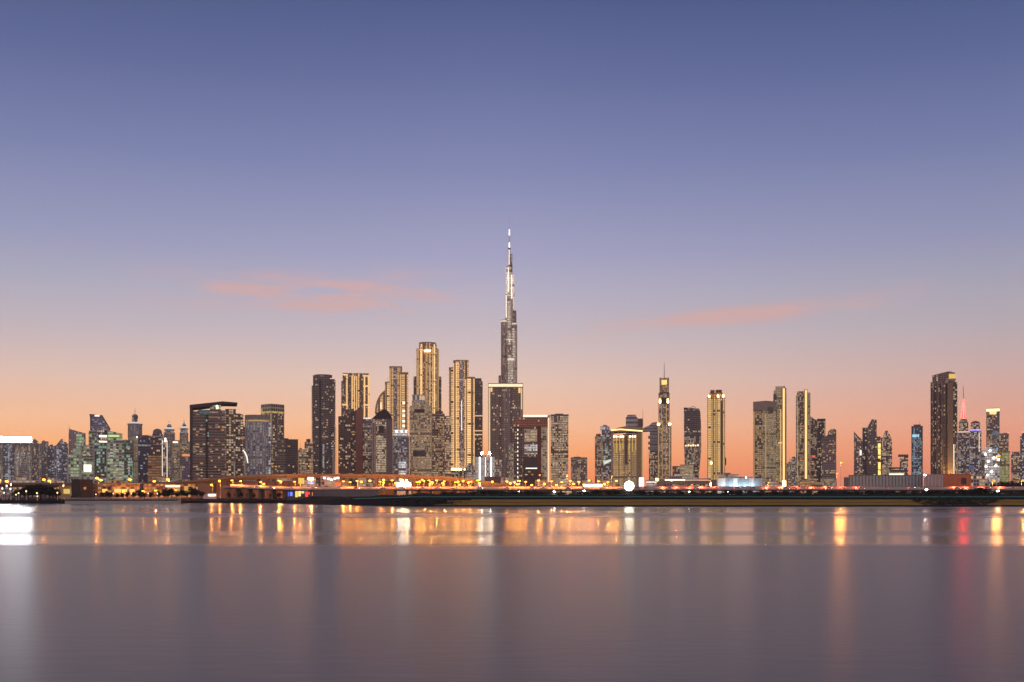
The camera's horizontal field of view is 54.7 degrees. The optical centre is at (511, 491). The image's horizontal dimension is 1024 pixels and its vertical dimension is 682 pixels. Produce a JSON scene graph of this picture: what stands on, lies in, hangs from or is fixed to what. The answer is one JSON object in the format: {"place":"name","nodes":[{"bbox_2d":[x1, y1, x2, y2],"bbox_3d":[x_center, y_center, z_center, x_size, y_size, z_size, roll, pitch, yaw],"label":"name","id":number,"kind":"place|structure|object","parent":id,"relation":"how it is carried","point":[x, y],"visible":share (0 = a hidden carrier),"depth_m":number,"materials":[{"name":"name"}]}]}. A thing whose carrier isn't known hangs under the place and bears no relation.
{"place":"outdoors","nodes":[
{"label":"outdoors","id":0,"kind":"place"},
{"bbox_2d":[0,503,1023,681],"bbox_3d":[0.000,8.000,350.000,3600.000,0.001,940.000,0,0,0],"label":"water","id":1,"kind":"structure","parent":0,"point":[234,592],"depth_m":78.05,"materials":[{"name":"grey liquid"}]},
{"bbox_2d":[0,493,1023,506],"bbox_3d":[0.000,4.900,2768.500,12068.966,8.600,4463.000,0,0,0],"label":"ground","id":2,"kind":"structure","parent":0,"point":[379,500],"depth_m":574.41,"materials":[{"name":"black plant"}]},
{"bbox_2d":[0,443,13,494],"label":"apartment tower","id":3,"kind":"structure","parent":2,"relation":"on","point":[6,461],"depth_m":1904.19,"materials":[{"name":"glass"}]},
{"bbox_2d":[14,443,32,479],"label":"apartment tower","id":4,"kind":"structure","parent":2,"relation":"on","point":[23,460],"depth_m":1878.11,"materials":[{"name":"concrete"}]},
{"bbox_2d":[0,436,31,443],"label":"roof sign","id":5,"kind":"object","parent":4,"relation":"on","point":[22,440],"visible":1,"depth_m":1860.72,"materials":[{"name":"plastic"}]},
{"bbox_2d":[12,476,38,495],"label":"building","id":6,"kind":"structure","parent":2,"relation":"on","point":[18,479],"depth_m":1118.17,"materials":[{"name":"concrete"}]},
{"bbox_2d":[32,439,41,494],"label":"apartment tower","id":7,"kind":"structure","parent":2,"relation":"on","point":[37,460],"depth_m":1901.25,"materials":[{"name":"concrete"}]},
{"bbox_2d":[38,485,50,499],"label":"broadleaf tree","id":8,"kind":"object","parent":2,"relation":"on","point":[45,490],"visible":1,"depth_m":706.17,"materials":[{"name":"black plant"}]},
{"bbox_2d":[41,440,48,494],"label":"apartment tower","id":9,"kind":"structure","parent":2,"relation":"on","point":[45,460],"depth_m":1930.85,"materials":[{"name":"concrete"}]},
{"bbox_2d":[49,444,53,477],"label":"apartment tower","id":10,"kind":"structure","parent":2,"relation":"on","point":[51,460],"depth_m":1950.23,"materials":[{"name":"concrete"}]},
{"bbox_2d":[54,439,62,480],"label":"apartment tower","id":11,"kind":"structure","parent":2,"relation":"on","point":[58,461],"depth_m":1899.72,"materials":[{"name":"concrete"}]},
{"bbox_2d":[59,485,70,498],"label":"terrace bar","id":12,"kind":"object","parent":2,"relation":"on","point":[67,491],"visible":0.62,"depth_m":759.94,"materials":[{"name":"concrete"}]},
{"bbox_2d":[63,442,67,482],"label":"apartment tower","id":13,"kind":"structure","parent":2,"relation":"on","point":[65,448],"depth_m":1979.85,"materials":[{"name":"concrete"}]},
{"bbox_2d":[69,429,85,453],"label":"office slab","id":14,"kind":"structure","parent":2,"relation":"on","point":[72,439],"depth_m":1797.12,"materials":[{"name":"concrete"}]},
{"bbox_2d":[71,479,92,498],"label":"kiosk","id":15,"kind":"object","parent":2,"relation":"on","point":[82,488],"visible":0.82,"depth_m":738.33,"materials":[{"name":"concrete"}]},
{"bbox_2d":[89,414,109,442],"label":"office tower","id":16,"kind":"structure","parent":2,"relation":"on","point":[98,422],"depth_m":1748.53,"materials":[{"name":"glass"}]},
{"bbox_2d":[67,430,132,482],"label":"office complex","id":17,"kind":"structure","parent":2,"relation":"on","point":[107,456],"depth_m":1305.51,"materials":[{"name":"glass"}]},
{"bbox_2d":[93,483,141,497],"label":"terrace hall","id":18,"kind":"structure","parent":2,"relation":"on","point":[115,488],"depth_m":772.82,"materials":[{"name":"concrete"}]},
{"bbox_2d":[127,413,142,439],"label":"crowned tower","id":19,"kind":"structure","parent":2,"relation":"on","point":[134,427],"depth_m":2100.09,"materials":[{"name":"concrete"}]},
{"bbox_2d":[133,436,137,481],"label":"stair tower","id":20,"kind":"structure","parent":2,"relation":"on","point":[135,458],"depth_m":1349.92,"materials":[{"name":"concrete"}]},
{"bbox_2d":[138,435,150,494],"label":"office tower","id":21,"kind":"structure","parent":2,"relation":"on","point":[144,447],"depth_m":1500.07,"materials":[{"name":"grey glass"}]},
{"bbox_2d":[148,435,167,481],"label":"office block","id":22,"kind":"structure","parent":2,"relation":"on","point":[157,463],"depth_m":1448.83,"materials":[{"name":"concrete"}]},
{"bbox_2d":[164,422,174,479],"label":"crowned tower","id":23,"kind":"structure","parent":2,"relation":"on","point":[169,433],"depth_m":2200.82,"materials":[{"name":"concrete"}]},
{"bbox_2d":[143,484,197,497],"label":"shop row","id":24,"kind":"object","parent":2,"relation":"on","point":[151,488],"visible":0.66,"depth_m":789.57,"materials":[{"name":"concrete"}]},
{"bbox_2d":[172,440,179,480],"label":"apartment block","id":25,"kind":"structure","parent":2,"relation":"on","point":[175,460],"depth_m":1599.44,"materials":[{"name":"concrete"}]},
{"bbox_2d":[180,423,187,440],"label":"crowned tower","id":26,"kind":"structure","parent":2,"relation":"on","point":[183,433],"depth_m":2231.02,"materials":[{"name":"concrete"}]},
{"bbox_2d":[179,441,189,480],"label":"apartment block","id":27,"kind":"structure","parent":2,"relation":"on","point":[184,458],"depth_m":1481.55,"materials":[{"name":"concrete"}]},
{"bbox_2d":[190,401,243,480],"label":"building","id":28,"kind":"structure","parent":2,"relation":"on","point":[216,441],"depth_m":1301.04,"materials":[{"name":"glass"}]},
{"bbox_2d":[243,450,247,480],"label":"curved pavilion","id":29,"kind":"structure","parent":2,"relation":"on","point":[245,464],"depth_m":1349.71,"materials":[{"name":"concrete"}]},
{"bbox_2d":[243,415,270,480],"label":"round grid tower","id":30,"kind":"structure","parent":2,"relation":"on","point":[257,439],"depth_m":1404.59,"materials":[{"name":"glass"}]},
{"bbox_2d":[216,481,299,497],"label":"lit wall","id":31,"kind":"structure","parent":2,"relation":"on","point":[270,483],"depth_m":900.00,"materials":[{"name":"concrete"}]},
{"bbox_2d":[261,404,284,439],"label":"gold frame tower","id":32,"kind":"structure","parent":2,"relation":"on","point":[276,412],"depth_m":1758.72,"materials":[{"name":"glass"}]},
{"bbox_2d":[0,474,553,497],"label":"viaduct","id":33,"kind":"object","parent":2,"relation":"on","point":[204,485],"visible":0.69,"depth_m":844.00,"materials":[{"name":"concrete"}]},
{"bbox_2d":[271,438,297,480],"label":"apartment block","id":34,"kind":"structure","parent":2,"relation":"on","point":[284,455],"depth_m":1450.59,"materials":[{"name":"concrete"}]},
{"bbox_2d":[286,490,314,499],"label":"light booth","id":35,"kind":"object","parent":2,"relation":"on","point":[296,494],"visible":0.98,"depth_m":714.48,"materials":[{"name":"concrete"}]},
{"bbox_2d":[298,439,312,485],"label":"apartment block","id":36,"kind":"structure","parent":2,"relation":"on","point":[305,460],"depth_m":1554.23,"materials":[{"name":"concrete"}]},
{"bbox_2d":[298,477,315,485],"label":"lit gate","id":37,"kind":"structure","parent":2,"relation":"on","point":[305,481],"depth_m":799.35,"materials":[{"name":"concrete"}]},
{"bbox_2d":[311,374,335,485],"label":"residential tower","id":38,"kind":"structure","parent":2,"relation":"on","point":[323,434],"depth_m":1700.21,"materials":[{"name":"concrete"}]},
{"bbox_2d":[321,476,340,485],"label":"lit arcade","id":39,"kind":"object","parent":2,"relation":"on","point":[330,480],"visible":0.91,"depth_m":800.04,"materials":[{"name":"concrete"}]},
{"bbox_2d":[314,490,379,496],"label":"retaining wall","id":40,"kind":"structure","parent":2,"relation":"on","point":[365,493],"depth_m":734.10,"materials":[{"name":"grey concrete"}]},
{"bbox_2d":[338,408,362,485],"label":"maroon tower","id":41,"kind":"structure","parent":2,"relation":"on","point":[350,443],"depth_m":1501.42,"materials":[{"name":"concrete"}]},
{"bbox_2d":[341,373,369,417],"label":"gold striped tower","id":42,"kind":"structure","parent":2,"relation":"on","point":[355,391],"depth_m":1998.78,"materials":[{"name":"metal"}]},
{"bbox_2d":[357,478,372,485],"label":"building","id":43,"kind":"structure","parent":2,"relation":"on","point":[365,482],"depth_m":1149.04,"materials":[{"name":"concrete"}]},
{"bbox_2d":[363,417,371,479],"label":"apartment tower","id":44,"kind":"structure","parent":2,"relation":"on","point":[367,445],"depth_m":1520.12,"materials":[{"name":"concrete"}]},
{"bbox_2d":[375,390,384,414],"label":"arched tower","id":45,"kind":"structure","parent":2,"relation":"on","point":[380,405],"depth_m":2148.99,"materials":[{"name":"metal"}]},
{"bbox_2d":[372,409,391,485],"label":"pointed tower","id":46,"kind":"structure","parent":2,"relation":"on","point":[381,441],"depth_m":1448.93,"materials":[{"name":"concrete"}]},
{"bbox_2d":[385,366,407,438],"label":"gold lit tower","id":47,"kind":"structure","parent":2,"relation":"on","point":[396,396],"depth_m":1901.13,"materials":[{"name":"gold metal"}]},
{"bbox_2d":[392,429,408,480],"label":"office block","id":48,"kind":"structure","parent":2,"relation":"on","point":[400,451],"depth_m":1479.74,"materials":[{"name":"glass"}]},
{"bbox_2d":[395,480,411,494],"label":"white shed","id":49,"kind":"structure","parent":2,"relation":"on","point":[402,483],"depth_m":799.89,"materials":[{"name":"metal"}]},
{"bbox_2d":[409,394,431,480],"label":"speckled tower","id":50,"kind":"structure","parent":2,"relation":"on","point":[420,432],"depth_m":1500.11,"materials":[{"name":"beige stone"}]},
{"bbox_2d":[378,481,473,494],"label":"market hall","id":51,"kind":"structure","parent":2,"relation":"on","point":[421,483],"depth_m":898.93,"materials":[{"name":"concrete"}]},
{"bbox_2d":[413,342,441,412],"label":"crowned gold tower","id":52,"kind":"structure","parent":2,"relation":"on","point":[427,383],"depth_m":2099.10,"materials":[{"name":"metal"}]},
{"bbox_2d":[432,411,450,480],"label":"apartment tower","id":53,"kind":"structure","parent":2,"relation":"on","point":[441,443],"depth_m":1560.04,"materials":[{"name":"concrete"}]},
{"bbox_2d":[449,360,474,477],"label":"gold lit tower","id":54,"kind":"structure","parent":2,"relation":"on","point":[461,398],"depth_m":1800.72,"materials":[{"name":"gold metal"}]},
{"bbox_2d":[465,463,474,485],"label":"office block","id":55,"kind":"structure","parent":2,"relation":"on","point":[469,471],"depth_m":1450.07,"materials":[{"name":"concrete"}]},
{"bbox_2d":[475,378,482,456],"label":"slim dark tower","id":56,"kind":"structure","parent":2,"relation":"on","point":[478,416],"depth_m":2000.04,"materials":[{"name":"grey glass"}]},
{"bbox_2d":[475,452,502,494],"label":"glass pavilion","id":57,"kind":"structure","parent":2,"relation":"on","point":[489,469],"depth_m":1399.99,"materials":[{"name":"glass"}]},
{"bbox_2d":[488,383,522,479],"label":"frame tower","id":58,"kind":"structure","parent":2,"relation":"on","point":[505,403],"depth_m":1699.29,"materials":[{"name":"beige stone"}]},
{"bbox_2d":[499,221,516,382],"bbox_3d":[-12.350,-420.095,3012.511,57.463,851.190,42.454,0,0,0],"label":"needle tower","id":59,"kind":"structure","parent":2,"relation":"on","point":[508,349],"depth_m":3006.48,"materials":[{"name":"metal"}]},
{"bbox_2d":[513,415,549,494],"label":"red crowned block","id":60,"kind":"structure","parent":2,"relation":"on","point":[531,448],"depth_m":1449.11,"materials":[{"name":"concrete"}]},
{"bbox_2d":[535,479,556,491],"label":"building","id":61,"kind":"structure","parent":2,"relation":"on","point":[541,481],"depth_m":1150.03,"materials":[{"name":"concrete"}]},
{"bbox_2d":[550,414,568,491],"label":"speckled tower","id":62,"kind":"structure","parent":2,"relation":"on","point":[559,446],"depth_m":1499.96,"materials":[{"name":"concrete"}]},
{"bbox_2d":[559,478,574,494],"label":"building","id":63,"kind":"structure","parent":2,"relation":"on","point":[565,482],"depth_m":1119.70,"materials":[{"name":"concrete"}]},
{"bbox_2d":[571,456,586,493],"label":"apartment block","id":64,"kind":"structure","parent":2,"relation":"on","point":[578,468],"depth_m":1699.89,"materials":[{"name":"concrete"}]},
{"bbox_2d":[595,425,610,484],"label":"angled glass tower","id":65,"kind":"structure","parent":2,"relation":"on","point":[603,457],"depth_m":1601.02,"materials":[{"name":"glass"}]},
{"bbox_2d":[224,488,1023,499],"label":"road trestle","id":66,"kind":"object","parent":2,"relation":"on","point":[261,493],"visible":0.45,"depth_m":736.00,"materials":[{"name":"concrete"}]},
{"bbox_2d":[609,426,642,491],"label":"gold hotel","id":67,"kind":"structure","parent":2,"relation":"on","point":[626,457],"depth_m":1549.51,"materials":[{"name":"beige stone"}]},
{"bbox_2d":[626,415,642,434],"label":"banded tower","id":68,"kind":"structure","parent":2,"relation":"on","point":[633,421],"depth_m":1949.92,"materials":[{"name":"glass"}]},
{"bbox_2d":[643,422,656,482],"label":"sculpted tower","id":69,"kind":"structure","parent":2,"relation":"on","point":[651,428],"depth_m":2049.57,"materials":[{"name":"glass"}]},
{"bbox_2d":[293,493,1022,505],"bbox_3d":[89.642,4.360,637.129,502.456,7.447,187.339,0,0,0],"label":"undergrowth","id":70,"kind":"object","parent":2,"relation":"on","point":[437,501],"visible":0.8,"depth_m":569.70,"materials":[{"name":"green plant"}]},
{"bbox_2d":[654,364,671,492],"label":"spired tower","id":71,"kind":"structure","parent":2,"relation":"on","point":[663,447],"depth_m":2000.35,"materials":[{"name":"brown glass"}]},
{"bbox_2d":[672,464,693,480],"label":"office block","id":72,"kind":"structure","parent":2,"relation":"on","point":[685,471],"depth_m":1397.60,"materials":[{"name":"concrete"}]},
{"bbox_2d":[662,476,710,493],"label":"long pavilion","id":73,"kind":"structure","parent":2,"relation":"on","point":[678,481],"depth_m":1150.48,"materials":[{"name":"concrete"}]},
{"bbox_2d":[354,496,1023,498],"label":"guard rail","id":74,"kind":"object","parent":2,"relation":"on","point":[696,496],"visible":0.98,"depth_m":577.45,"materials":[{"name":"metal"}]},
{"bbox_2d":[707,390,725,491],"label":"gold ribbed tower","id":75,"kind":"structure","parent":2,"relation":"on","point":[716,461],"depth_m":1797.38,"materials":[{"name":"gold metal"}]},
{"bbox_2d":[719,473,752,477],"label":"building","id":76,"kind":"structure","parent":2,"relation":"on","point":[727,475],"depth_m":1301.72,"materials":[{"name":"concrete"}]},
{"bbox_2d":[711,477,761,494],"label":"blue lit hall","id":77,"kind":"structure","parent":2,"relation":"on","point":[745,481],"depth_m":1000.00,"materials":[{"name":"glass"}]},
{"bbox_2d":[753,401,775,485],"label":"tan tower","id":78,"kind":"structure","parent":2,"relation":"on","point":[764,439],"depth_m":1706.21,"materials":[{"name":"stone"}]},
{"bbox_2d":[763,478,781,491],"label":"building","id":79,"kind":"structure","parent":2,"relation":"on","point":[771,481],"depth_m":1250.24,"materials":[{"name":"concrete"}]},
{"bbox_2d":[773,386,785,491],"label":"gold fin tower","id":80,"kind":"structure","parent":2,"relation":"on","point":[779,396],"depth_m":1781.22,"materials":[{"name":"gold metal"}]},
{"bbox_2d":[786,457,795,492],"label":"apartment block","id":81,"kind":"structure","parent":2,"relation":"on","point":[791,473],"depth_m":1701.85,"materials":[{"name":"concrete"}]},
{"bbox_2d":[796,389,809,485],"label":"gold fin tower","id":82,"kind":"structure","parent":2,"relation":"on","point":[802,435],"depth_m":1721.08,"materials":[{"name":"beige stone"}]},
{"bbox_2d":[799,479,821,493],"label":"building","id":83,"kind":"structure","parent":2,"relation":"on","point":[804,482],"depth_m":1250.53,"materials":[{"name":"concrete"}]},
{"bbox_2d":[810,416,825,481],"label":"curved dark tower","id":84,"kind":"structure","parent":2,"relation":"on","point":[817,430],"depth_m":1850.52,"materials":[{"name":"glass"}]},
{"bbox_2d":[820,429,836,485],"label":"dark curved top tower","id":85,"kind":"structure","parent":2,"relation":"on","point":[828,460],"depth_m":1698.40,"materials":[{"name":"glass"}]},
{"bbox_2d":[854,432,862,474],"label":"slanted top tower","id":86,"kind":"structure","parent":2,"relation":"on","point":[858,455],"depth_m":1999.86,"materials":[{"name":"glass"}]},
{"bbox_2d":[862,419,876,474],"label":"sail topped tower","id":87,"kind":"structure","parent":2,"relation":"on","point":[869,435],"depth_m":1997.50,"materials":[{"name":"glass"}]},
{"bbox_2d":[877,437,881,474],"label":"gold slot tower","id":88,"kind":"structure","parent":2,"relation":"on","point":[879,455],"depth_m":2029.23,"materials":[{"name":"concrete"}]},
{"bbox_2d":[844,475,922,494],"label":"hoarding","id":89,"kind":"object","parent":2,"relation":"on","point":[883,480],"visible":0.44,"depth_m":950.00,"materials":[{"name":"metal"}]},
{"bbox_2d":[882,431,891,474],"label":"bullet tower","id":90,"kind":"structure","parent":2,"relation":"on","point":[886,452],"depth_m":1980.36,"materials":[{"name":"concrete"}]},
{"bbox_2d":[888,467,904,474],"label":"lit terrace block","id":91,"kind":"structure","parent":2,"relation":"on","point":[896,471],"depth_m":1600.59,"materials":[{"name":"concrete"}]},
{"bbox_2d":[898,454,907,474],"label":"apartment block","id":92,"kind":"structure","parent":2,"relation":"on","point":[904,462],"depth_m":1898.77,"materials":[{"name":"concrete"}]},
{"bbox_2d":[911,421,922,485],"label":"teal glass tower","id":93,"kind":"structure","parent":2,"relation":"on","point":[917,449],"depth_m":1799.85,"materials":[{"name":"blue glass"}]},
{"bbox_2d":[924,474,942,485],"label":"hoarding","id":94,"kind":"object","parent":2,"relation":"on","point":[933,479],"visible":0.44,"depth_m":930.00,"materials":[{"name":"metal"}]},
{"bbox_2d":[931,371,956,473],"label":"bronze tower","id":95,"kind":"structure","parent":2,"relation":"on","point":[944,423],"depth_m":1502.91,"materials":[{"name":"brown glass"}]},
{"bbox_2d":[957,386,969,473],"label":"red spired tower","id":96,"kind":"structure","parent":2,"relation":"on","point":[963,432],"depth_m":2000.70,"materials":[{"name":"concrete"}]},
{"bbox_2d":[943,474,988,491],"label":"orange wall building","id":97,"kind":"structure","parent":2,"relation":"on","point":[959,480],"depth_m":940.00,"materials":[{"name":"concrete"}]},
{"bbox_2d":[970,421,981,475],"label":"violet banded tower","id":98,"kind":"structure","parent":2,"relation":"on","point":[975,449],"depth_m":1950.65,"materials":[{"name":"glass"}]},
{"bbox_2d":[981,447,1000,484],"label":"construction block","id":99,"kind":"structure","parent":2,"relation":"on","point":[988,461],"depth_m":1500.13,"materials":[{"name":"concrete"}]},
{"bbox_2d":[986,408,999,449],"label":"gold topped tower","id":100,"kind":"structure","parent":2,"relation":"on","point":[992,419],"depth_m":1900.46,"materials":[{"name":"concrete"}]},
{"bbox_2d":[999,432,1008,450],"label":"apartment tower","id":101,"kind":"structure","parent":2,"relation":"on","point":[1003,441],"depth_m":1849.27,"materials":[{"name":"concrete"}]},
{"bbox_2d":[1000,450,1009,482],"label":"apartment block","id":102,"kind":"structure","parent":2,"relation":"on","point":[1005,465],"depth_m":1499.58,"materials":[{"name":"glass"}]},
{"bbox_2d":[1011,452,1020,482],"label":"apartment tower","id":103,"kind":"structure","parent":2,"relation":"on","point":[1015,465],"depth_m":1800.29,"materials":[{"name":"concrete"}]},
{"bbox_2d":[1020,432,1023,481],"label":"apartment tower","id":104,"kind":"structure","parent":2,"relation":"on","point":[1022,453],"depth_m":1803.03,"materials":[{"name":"concrete"}]},
{"bbox_2d":[0,0,1023,491],"label":"sky","id":105,"kind":"structure","parent":0,"point":[243,202],"materials":[{"name":"blue"}]},
{"bbox_2d":[231,484,1023,488],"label":"parapet","id":106,"kind":"structure","parent":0,"point":[623,487],"depth_m":753.15,"materials":[{"name":"concrete"}]},
{"bbox_2d":[684,406,700,480],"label":"twisted tower","id":107,"kind":"structure","parent":0,"point":[692,435],"depth_m":1700.85,"materials":[{"name":"glass"}]},
{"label":"road","id":108,"kind":"structure","parent":0,"visible":0},
{"bbox_2d":[223,487,1023,489],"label":"kerb","id":109,"kind":"structure","parent":108,"relation":"on","point":[606,489],"depth_m":733.50,"materials":[{"name":"concrete"}]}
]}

